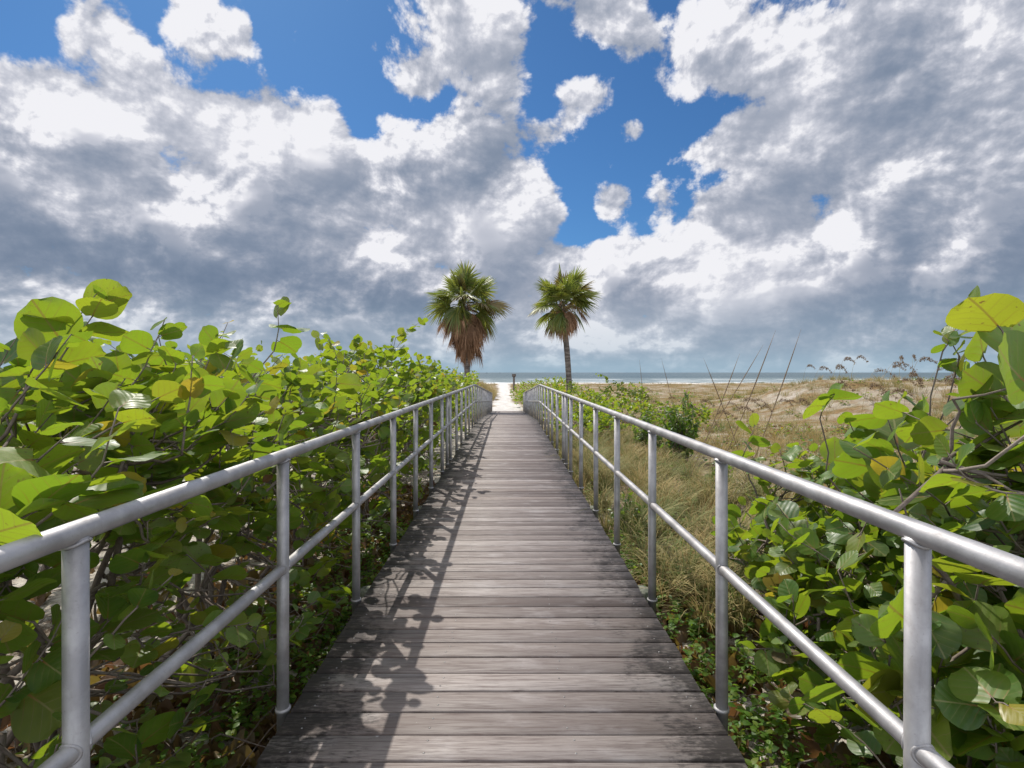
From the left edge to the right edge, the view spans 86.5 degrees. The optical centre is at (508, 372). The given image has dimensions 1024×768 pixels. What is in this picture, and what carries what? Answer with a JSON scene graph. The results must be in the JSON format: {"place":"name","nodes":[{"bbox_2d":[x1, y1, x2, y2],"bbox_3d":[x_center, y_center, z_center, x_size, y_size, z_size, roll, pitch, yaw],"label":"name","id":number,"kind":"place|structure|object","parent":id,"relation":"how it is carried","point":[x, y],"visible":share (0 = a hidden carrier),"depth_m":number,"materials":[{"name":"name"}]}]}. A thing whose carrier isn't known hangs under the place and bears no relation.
{"place":"outdoors","nodes":[
{"label":"outdoors","id":0,"kind":"place"},
{"bbox_2d":[0,379,1021,767],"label":"ground","id":1,"kind":"structure","parent":0,"point":[502,401],"depth_m":18.42,"materials":[{"name":"beige sand"}]},
{"bbox_2d":[0,336,129,585],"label":"sea grape bush","id":2,"kind":"object","parent":1,"relation":"on","point":[98,342],"visible":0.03,"depth_m":4.70,"materials":[{"name":"green plant"}]},
{"bbox_2d":[0,331,189,767],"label":"sea grape bush","id":3,"kind":"object","parent":1,"relation":"on","point":[37,497],"visible":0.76,"depth_m":1.54,"materials":[{"name":"green plant"}]},
{"bbox_2d":[0,279,321,767],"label":"sea grape bush","id":4,"kind":"object","parent":1,"relation":"on","point":[93,376],"visible":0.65,"depth_m":2.22,"materials":[{"name":"green plant"}]},
{"bbox_2d":[56,331,267,525],"bbox_3d":[-4.186,0.856,6.847,2.585,2.756,2.805,0,0,0],"label":"sea grape bush","id":5,"kind":"object","parent":1,"relation":"on","point":[243,363],"depth_m":6.96,"materials":[{"name":"green plant"}]},
{"bbox_2d":[19,296,379,694],"bbox_3d":[-2.007,0.845,3.549,2.154,2.657,2.132,0,0,0],"label":"sea grape bush","id":6,"kind":"object","parent":1,"relation":"on","point":[300,375],"visible":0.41,"depth_m":3.39,"materials":[{"name":"green plant"}]},
{"bbox_2d":[193,340,315,473],"bbox_3d":[-4.307,0.716,9.732,2.667,2.642,3.214,0,0,-32],"label":"sea grape bush","id":7,"kind":"object","parent":1,"relation":"on","point":[259,347],"visible":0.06,"depth_m":10.13,"materials":[{"name":"green plant"}]},
{"bbox_2d":[174,352,406,595],"bbox_3d":[-2.011,0.982,4.773,2.029,2.317,2.336,0,0,0],"label":"sea grape bush","id":8,"kind":"object","parent":1,"relation":"on","point":[372,408],"visible":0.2,"depth_m":4.82,"materials":[{"name":"green plant"}]},
{"bbox_2d":[274,352,337,432],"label":"sea grape bush","id":9,"kind":"object","parent":1,"relation":"on","point":[305,359],"depth_m":12.84,"materials":[{"name":"green plant"}]},
{"bbox_2d":[238,330,429,535],"bbox_3d":[-2.033,0.808,6.575,2.166,2.599,2.396,0,0,0],"label":"sea grape bush","id":10,"kind":"object","parent":1,"relation":"on","point":[365,366],"visible":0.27,"depth_m":6.39,"materials":[{"name":"green plant"}]},
{"bbox_2d":[324,317,448,496],"bbox_3d":[-1.933,0.587,8.407,2.035,2.812,2.519,0,0,0],"label":"sea grape bush","id":11,"kind":"object","parent":1,"relation":"on","point":[391,354],"visible":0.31,"depth_m":8.14,"materials":[{"name":"green plant"}]},
{"bbox_2d":[360,354,459,463],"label":"sea grape bush","id":12,"kind":"object","parent":1,"relation":"on","point":[433,380],"visible":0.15,"depth_m":10.16,"materials":[{"name":"green plant"}]},
{"bbox_2d":[7,455,824,767],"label":"fallen twigs","id":13,"kind":"object","parent":1,"relation":"on","point":[313,639],"visible":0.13,"depth_m":3.03,"materials":[{"name":"brown wood"}]},
{"bbox_2d":[388,363,467,452],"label":"sea grape bush","id":14,"kind":"object","parent":1,"relation":"on","point":[461,379],"visible":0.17,"depth_m":12.55,"materials":[{"name":"green plant"}]},
{"bbox_2d":[418,368,474,436],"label":"sea grape bush","id":15,"kind":"object","parent":1,"relation":"on","point":[470,379],"visible":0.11,"depth_m":15.34,"materials":[{"name":"green plant"}]},
{"bbox_2d":[0,481,899,767],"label":"leaf litter","id":16,"kind":"object","parent":1,"relation":"on","point":[270,721],"visible":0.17,"depth_m":3.26,"materials":[{"name":"brown plant"}]},
{"bbox_2d":[14,465,896,767],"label":"ground cover","id":17,"kind":"object","parent":1,"relation":"on","point":[754,717],"visible":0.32,"depth_m":3.12,"materials":[{"name":"green plant"}]},
{"bbox_2d":[433,365,479,421],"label":"sea grape bush","id":18,"kind":"object","parent":1,"relation":"on","point":[475,376],"visible":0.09,"depth_m":18.78,"materials":[{"name":"green plant"}]},
{"bbox_2d":[452,368,481,416],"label":"sea grape bush","id":19,"kind":"object","parent":1,"relation":"on","point":[473,396],"visible":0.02,"depth_m":23.12,"materials":[{"name":"green plant"}]},
{"bbox_2d":[423,259,512,409],"bbox_3d":[-2.285,-1.848,29.782,4.845,8.820,4.924,0,0,-32],"label":"palm tree","id":20,"kind":"object","parent":1,"relation":"on","point":[465,327],"visible":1,"depth_m":29.56,"materials":[{"name":"green plant"}]},
{"bbox_2d":[255,411,747,767],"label":"boardwalk","id":21,"kind":"structure","parent":1,"relation":"on","point":[503,615],"depth_m":2.75,"materials":[{"name":"grey wood"}]},
{"bbox_2d":[0,384,492,767],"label":"railing","id":22,"kind":"object","parent":21,"relation":"attached to","point":[82,735],"visible":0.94,"depth_m":1.62,"materials":[{"name":"metal"}]},
{"bbox_2d":[523,384,1023,767],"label":"railing","id":23,"kind":"object","parent":21,"relation":"attached to","point":[910,733],"visible":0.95,"depth_m":1.56,"materials":[{"name":"metal"}]},
{"bbox_2d":[512,374,515,390],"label":"wooden post","id":24,"kind":"object","parent":1,"relation":"on","point":[513,375],"visible":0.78,"depth_m":69.88,"materials":[{"name":"grey wood"}]},
{"bbox_2d":[512,386,550,405],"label":"sea grape bush","id":25,"kind":"object","parent":1,"relation":"on","point":[521,394],"visible":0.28,"depth_m":36.36,"materials":[{"name":"green plant"}]},
{"bbox_2d":[510,376,577,401],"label":"sea grape bush","id":26,"kind":"object","parent":1,"relation":"on","point":[540,381],"visible":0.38,"depth_m":42.96,"materials":[{"name":"green plant"}]},
{"bbox_2d":[526,263,601,394],"bbox_3d":[2.979,-1.672,29.044,4.068,8.324,3.929,0,0,0],"label":"palm tree","id":27,"kind":"object","parent":1,"relation":"on","point":[562,323],"visible":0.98,"depth_m":28.35,"materials":[{"name":"green plant"}]},
{"bbox_2d":[538,377,595,412],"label":"sea grape bush","id":28,"kind":"object","parent":1,"relation":"on","point":[555,386],"visible":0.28,"depth_m":28.86,"materials":[{"name":"green plant"}]},
{"bbox_2d":[538,386,616,428],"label":"sea grape bush","id":29,"kind":"object","parent":1,"relation":"on","point":[583,396],"visible":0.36,"depth_m":20.77,"materials":[{"name":"green plant"}]},
{"bbox_2d":[550,400,626,442],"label":"sea grape bush","id":30,"kind":"object","parent":1,"relation":"on","point":[605,419],"visible":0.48,"depth_m":14.71,"materials":[{"name":"green plant"}]},
{"bbox_2d":[583,391,665,432],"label":"sea grape bush","id":31,"kind":"object","parent":1,"relation":"on","point":[620,405],"visible":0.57,"depth_m":18.11,"materials":[{"name":"green plant"}]},
{"bbox_2d":[587,373,665,417],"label":"sea grape bush","id":32,"kind":"object","parent":1,"relation":"on","point":[633,393],"visible":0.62,"depth_m":24.12,"materials":[{"name":"green plant"}]},
{"bbox_2d":[607,488,660,538],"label":"shrub","id":33,"kind":"object","parent":1,"relation":"on","point":[625,501],"visible":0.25,"depth_m":6.39,"materials":[{"name":"green plant"}]},
{"bbox_2d":[632,411,663,453],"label":"shrub","id":34,"kind":"object","parent":1,"relation":"on","point":[643,435],"visible":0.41,"depth_m":12.47,"materials":[{"name":"green plant"}]},
{"bbox_2d":[641,402,714,426],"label":"sea grape bush","id":35,"kind":"object","parent":1,"relation":"on","point":[705,414],"visible":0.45,"depth_m":20.48,"materials":[{"name":"green plant"}]},
{"bbox_2d":[659,390,700,460],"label":"shrub","id":36,"kind":"object","parent":1,"relation":"on","point":[686,430],"visible":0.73,"depth_m":11.54,"materials":[{"name":"green plant"}]},
{"bbox_2d":[688,359,737,479],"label":"reed","id":37,"kind":"object","parent":1,"relation":"on","point":[717,412],"visible":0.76,"depth_m":9.00,"materials":[{"name":"plant"}]},
{"bbox_2d":[699,410,737,440],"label":"sea oats","id":38,"kind":"object","parent":1,"relation":"on","point":[720,413],"visible":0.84,"depth_m":15.01,"materials":[{"name":"brown plant"}]},
{"bbox_2d":[709,461,737,487],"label":"shrub","id":39,"kind":"object","parent":1,"relation":"on","point":[712,475],"visible":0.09,"depth_m":8.87,"materials":[{"name":"green plant"}]},
{"bbox_2d":[704,360,746,474],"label":"reed","id":40,"kind":"object","parent":1,"relation":"on","point":[722,405],"visible":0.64,"depth_m":9.50,"materials":[{"name":"plant"}]},
{"bbox_2d":[691,349,760,461],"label":"reed","id":41,"kind":"object","parent":1,"relation":"on","point":[731,398],"visible":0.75,"depth_m":10.00,"materials":[{"name":"plant"}]},
{"bbox_2d":[717,405,755,438],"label":"sea oats","id":42,"kind":"object","parent":1,"relation":"on","point":[739,410],"visible":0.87,"depth_m":15.94,"materials":[{"name":"beige plant"}]},
{"bbox_2d":[705,330,775,501],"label":"reed","id":43,"kind":"object","parent":1,"relation":"on","point":[748,399],"visible":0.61,"depth_m":7.50,"materials":[{"name":"plant"}]},
{"bbox_2d":[730,398,760,429],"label":"sea oats","id":44,"kind":"object","parent":1,"relation":"on","point":[753,400],"visible":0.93,"depth_m":18.65,"materials":[{"name":"beige plant"}]},
{"bbox_2d":[748,403,771,433],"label":"sea oats","id":45,"kind":"object","parent":1,"relation":"on","point":[763,406],"visible":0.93,"depth_m":17.21,"materials":[{"name":"beige plant"}]},
{"bbox_2d":[736,331,800,503],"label":"reed","id":46,"kind":"object","parent":1,"relation":"on","point":[774,405],"visible":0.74,"depth_m":7.50,"materials":[{"name":"plant"}]},
{"bbox_2d":[772,398,792,427],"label":"sea oats","id":47,"kind":"object","parent":1,"relation":"on","point":[784,400],"visible":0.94,"depth_m":20.44,"materials":[{"name":"beige plant"}]},
{"bbox_2d":[790,398,809,434],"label":"sea oats","id":48,"kind":"object","parent":1,"relation":"on","point":[800,400],"visible":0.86,"depth_m":18.12,"materials":[{"name":"brown plant"}]},
{"bbox_2d":[710,383,912,622],"bbox_3d":[2.417,1.057,3.897,2.008,1.983,1.694,0,0,0],"label":"sea grape bush","id":49,"kind":"object","parent":1,"relation":"on","point":[758,534],"visible":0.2,"depth_m":3.72,"materials":[{"name":"green plant"}]},
{"bbox_2d":[808,365,831,399],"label":"sea oats","id":50,"kind":"object","parent":1,"relation":"on","point":[824,367],"visible":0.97,"depth_m":29.08,"materials":[{"name":"beige plant"}]},
{"bbox_2d":[828,364,847,406],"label":"sea oats","id":51,"kind":"object","parent":1,"relation":"on","point":[829,404],"visible":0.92,"depth_m":27.27,"materials":[{"name":"beige plant"}]},
{"bbox_2d":[822,380,854,420],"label":"sea oats","id":52,"kind":"object","parent":1,"relation":"on","point":[841,381],"visible":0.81,"depth_m":24.13,"materials":[{"name":"brown plant"}]},
{"bbox_2d":[835,357,854,382],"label":"sea oats","id":53,"kind":"object","parent":1,"relation":"on","point":[847,358],"visible":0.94,"depth_m":29.37,"materials":[{"name":"beige plant"}]},
{"bbox_2d":[738,529,964,767],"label":"sea grape bush","id":54,"kind":"object","parent":1,"relation":"on","point":[768,662],"visible":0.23,"depth_m":2.61,"materials":[{"name":"green plant"}]},
{"bbox_2d":[849,355,868,379],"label":"sea oats","id":55,"kind":"object","parent":1,"relation":"on","point":[858,356],"visible":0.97,"depth_m":32.30,"materials":[{"name":"beige plant"}]},
{"bbox_2d":[861,383,887,413],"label":"sea oats","id":56,"kind":"object","parent":1,"relation":"on","point":[874,385],"visible":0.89,"depth_m":22.13,"materials":[{"name":"brown plant"}]},
{"bbox_2d":[861,368,895,398],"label":"sea oats","id":57,"kind":"object","parent":1,"relation":"on","point":[878,370],"visible":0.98,"depth_m":26.71,"materials":[{"name":"beige plant"}]},
{"bbox_2d":[756,390,1023,709],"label":"sea grape bush","id":58,"kind":"object","parent":1,"relation":"on","point":[804,550],"visible":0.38,"depth_m":2.68,"materials":[{"name":"green plant"}]},
{"bbox_2d":[863,360,917,403],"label":"sea oats","id":59,"kind":"object","parent":1,"relation":"on","point":[896,367],"visible":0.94,"depth_m":24.45,"materials":[{"name":"brown plant"}]},
{"bbox_2d":[780,285,1023,767],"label":"sea grape bush","id":60,"kind":"object","parent":1,"relation":"on","point":[983,671],"visible":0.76,"depth_m":1.74,"materials":[{"name":"green plant"}]},
{"bbox_2d":[889,387,916,399],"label":"sea oats","id":61,"kind":"object","parent":1,"relation":"on","point":[902,391],"visible":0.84,"depth_m":20.37,"materials":[{"name":"beige plant"}]},
{"bbox_2d":[891,378,916,400],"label":"sea oats","id":62,"kind":"object","parent":1,"relation":"on","point":[905,379],"visible":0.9,"depth_m":25.13,"materials":[{"name":"brown plant"}]},
{"bbox_2d":[904,370,919,410],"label":"sea oats","id":63,"kind":"object","parent":1,"relation":"on","point":[912,374],"visible":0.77,"depth_m":23.31,"materials":[{"name":"brown plant"}]},
{"bbox_2d":[903,356,937,392],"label":"sea oats","id":64,"kind":"object","parent":1,"relation":"on","point":[922,359],"visible":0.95,"depth_m":26.55,"materials":[{"name":"brown plant"}]},
{"bbox_2d":[916,378,924,390],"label":"sea oats","id":65,"kind":"object","parent":1,"relation":"on","point":[920,382],"visible":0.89,"depth_m":22.46,"materials":[{"name":"brown plant"}]},
{"bbox_2d":[855,550,1023,767],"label":"sea grape bush","id":66,"kind":"object","parent":1,"relation":"on","point":[1000,755],"visible":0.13,"depth_m":1.70,"materials":[{"name":"green plant"}]},
{"bbox_2d":[869,325,1021,564],"bbox_3d":[3.303,0.858,3.432,1.914,2.339,1.753,0,0,0],"label":"sea grape bush","id":67,"kind":"object","parent":1,"relation":"on","point":[959,367],"visible":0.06,"depth_m":3.33,"materials":[{"name":"green plant"}]},
{"bbox_2d":[931,374,959,415],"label":"sea oats","id":68,"kind":"object","parent":1,"relation":"on","point":[945,381],"visible":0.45,"depth_m":20.39,"materials":[{"name":"brown plant"}]},
{"bbox_2d":[936,376,958,421],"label":"sea oats","id":69,"kind":"object","parent":1,"relation":"on","point":[948,379],"visible":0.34,"depth_m":20.15,"materials":[{"name":"brown plant"}]},
{"bbox_2d":[0,0,1023,372],"label":"sky","id":70,"kind":"structure","parent":0,"point":[725,175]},
{"bbox_2d":[267,373,960,382],"bbox_3d":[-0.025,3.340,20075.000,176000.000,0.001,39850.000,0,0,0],"label":"sea","id":71,"kind":"structure","parent":0,"point":[646,377],"depth_m":361.98,"materials":[{"name":"liquid"}]},
{"bbox_2d":[543,421,830,641],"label":"dune grass","id":72,"kind":"structure","parent":0,"point":[705,578],"depth_m":6.37,"materials":[{"name":"green plant"}]},
{"bbox_2d":[472,374,1023,586],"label":"field grass","id":73,"kind":"structure","parent":0,"point":[812,435],"depth_m":19.95,"materials":[{"name":"beige plant"}]}
]}

